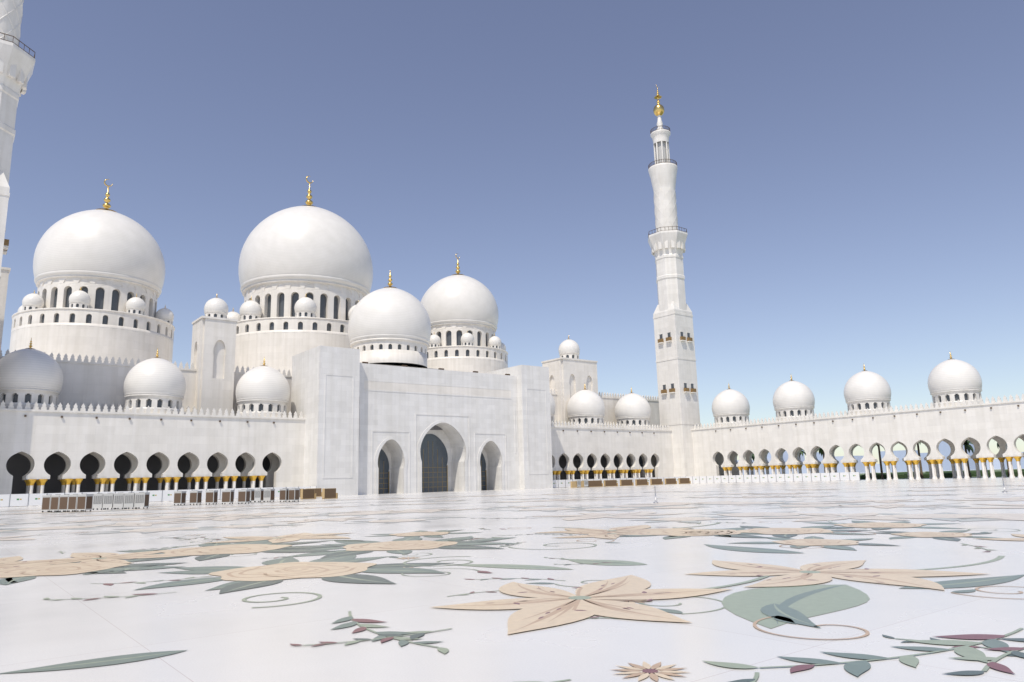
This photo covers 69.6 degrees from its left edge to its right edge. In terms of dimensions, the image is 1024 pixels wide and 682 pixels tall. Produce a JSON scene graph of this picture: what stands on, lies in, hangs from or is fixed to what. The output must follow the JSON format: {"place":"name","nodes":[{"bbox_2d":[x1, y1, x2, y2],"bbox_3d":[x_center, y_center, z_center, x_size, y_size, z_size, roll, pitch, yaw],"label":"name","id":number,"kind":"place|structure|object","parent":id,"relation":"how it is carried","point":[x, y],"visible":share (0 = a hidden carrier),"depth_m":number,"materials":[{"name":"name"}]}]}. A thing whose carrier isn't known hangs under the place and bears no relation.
{"place":"outdoors","nodes":[
{"label":"outdoors","id":0,"kind":"place"},
{"bbox_2d":[0,176,659,427],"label":"prayer hall","id":1,"kind":"structure","parent":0,"point":[92,322],"depth_m":149.34,"materials":[{"name":"stone"}]},
{"bbox_2d":[0,468,1023,681],"bbox_3d":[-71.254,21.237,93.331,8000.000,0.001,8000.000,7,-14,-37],"label":"courtyard ground","id":2,"kind":"structure","parent":0,"point":[232,636],"depth_m":10.41,"materials":[{"name":"white stone"}]},
{"bbox_2d":[0,0,35,277],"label":"minaret","id":3,"kind":"object","parent":2,"relation":"on","point":[17,63],"visible":1,"depth_m":102.55,"materials":[{"name":"stone"}]},
{"bbox_2d":[41,480,587,511],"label":"barriers","id":4,"kind":"object","parent":2,"relation":"on","point":[67,502],"visible":0.98,"depth_m":67.25,"materials":[{"name":"metal"},{"name":"plastic"}]},
{"bbox_2d":[291,346,552,495],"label":"portal","id":5,"kind":"object","parent":2,"relation":"on","point":[357,415],"visible":0.97,"depth_m":131.99,"materials":[{"name":"stone"}]},
{"bbox_2d":[378,434,486,493],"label":"doors","id":6,"kind":"structure","parent":5,"relation":"attached to","point":[434,454],"depth_m":137.90,"materials":[{"name":"grey glass"}]},
{"bbox_2d":[0,472,859,506],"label":"hoarding barriers","id":7,"kind":"object","parent":2,"relation":"on","point":[36,499],"visible":0.56,"depth_m":144.23,"materials":[{"name":"white"}]},
{"bbox_2d":[299,478,690,498],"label":"shoe racks","id":8,"kind":"object","parent":2,"relation":"on","point":[314,493],"visible":0.92,"depth_m":150.29,"materials":[{"name":"brown wood"}]},
{"bbox_2d":[0,485,1023,681],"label":"floral floor inlay","id":9,"kind":"object","parent":2,"relation":"on","point":[795,596],"visible":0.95,"depth_m":13.94,"materials":[{"name":"beige stone"}]},
{"bbox_2d":[0,394,1023,505],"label":"arcades","id":10,"kind":"object","parent":2,"relation":"on","point":[65,448],"visible":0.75,"depth_m":125.08,"materials":[{"name":"stone"}]},
{"bbox_2d":[0,338,981,428],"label":"arcade domes","id":11,"kind":"structure","parent":10,"relation":"on","point":[32,376],"depth_m":133.72,"materials":[{"name":"stone"}]},
{"bbox_2d":[648,86,700,483],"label":"minaret","id":12,"kind":"object","parent":2,"relation":"on","point":[679,412],"visible":1,"depth_m":185.00,"materials":[{"name":"stone"}]},
{"bbox_2d":[653,477,1006,502],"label":"stanchion posts","id":13,"kind":"object","parent":2,"relation":"on","point":[658,502],"visible":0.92,"depth_m":47.43,"materials":[{"name":"silver metal"}]},
{"bbox_2d":[737,441,1023,474],"bbox_3d":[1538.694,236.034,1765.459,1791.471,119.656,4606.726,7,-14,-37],"label":"distant skyline","id":14,"kind":"structure","parent":2,"relation":"on","point":[944,450],"depth_m":1751.97,"materials":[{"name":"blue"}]},
{"bbox_2d":[1,0,1023,463],"label":"sky","id":15,"kind":"structure","parent":0,"point":[849,189],"materials":[{"name":"blue"}]},
{"bbox_2d":[859,469,1023,479],"bbox_3d":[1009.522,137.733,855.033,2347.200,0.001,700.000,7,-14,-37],"label":"garden lawn","id":16,"kind":"structure","parent":0,"point":[926,478],"depth_m":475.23,"materials":[{"name":"green plant"}]},
{"bbox_2d":[752,439,1018,478],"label":"trees","id":17,"kind":"object","parent":16,"relation":"on","point":[967,446],"visible":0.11,"depth_m":152.01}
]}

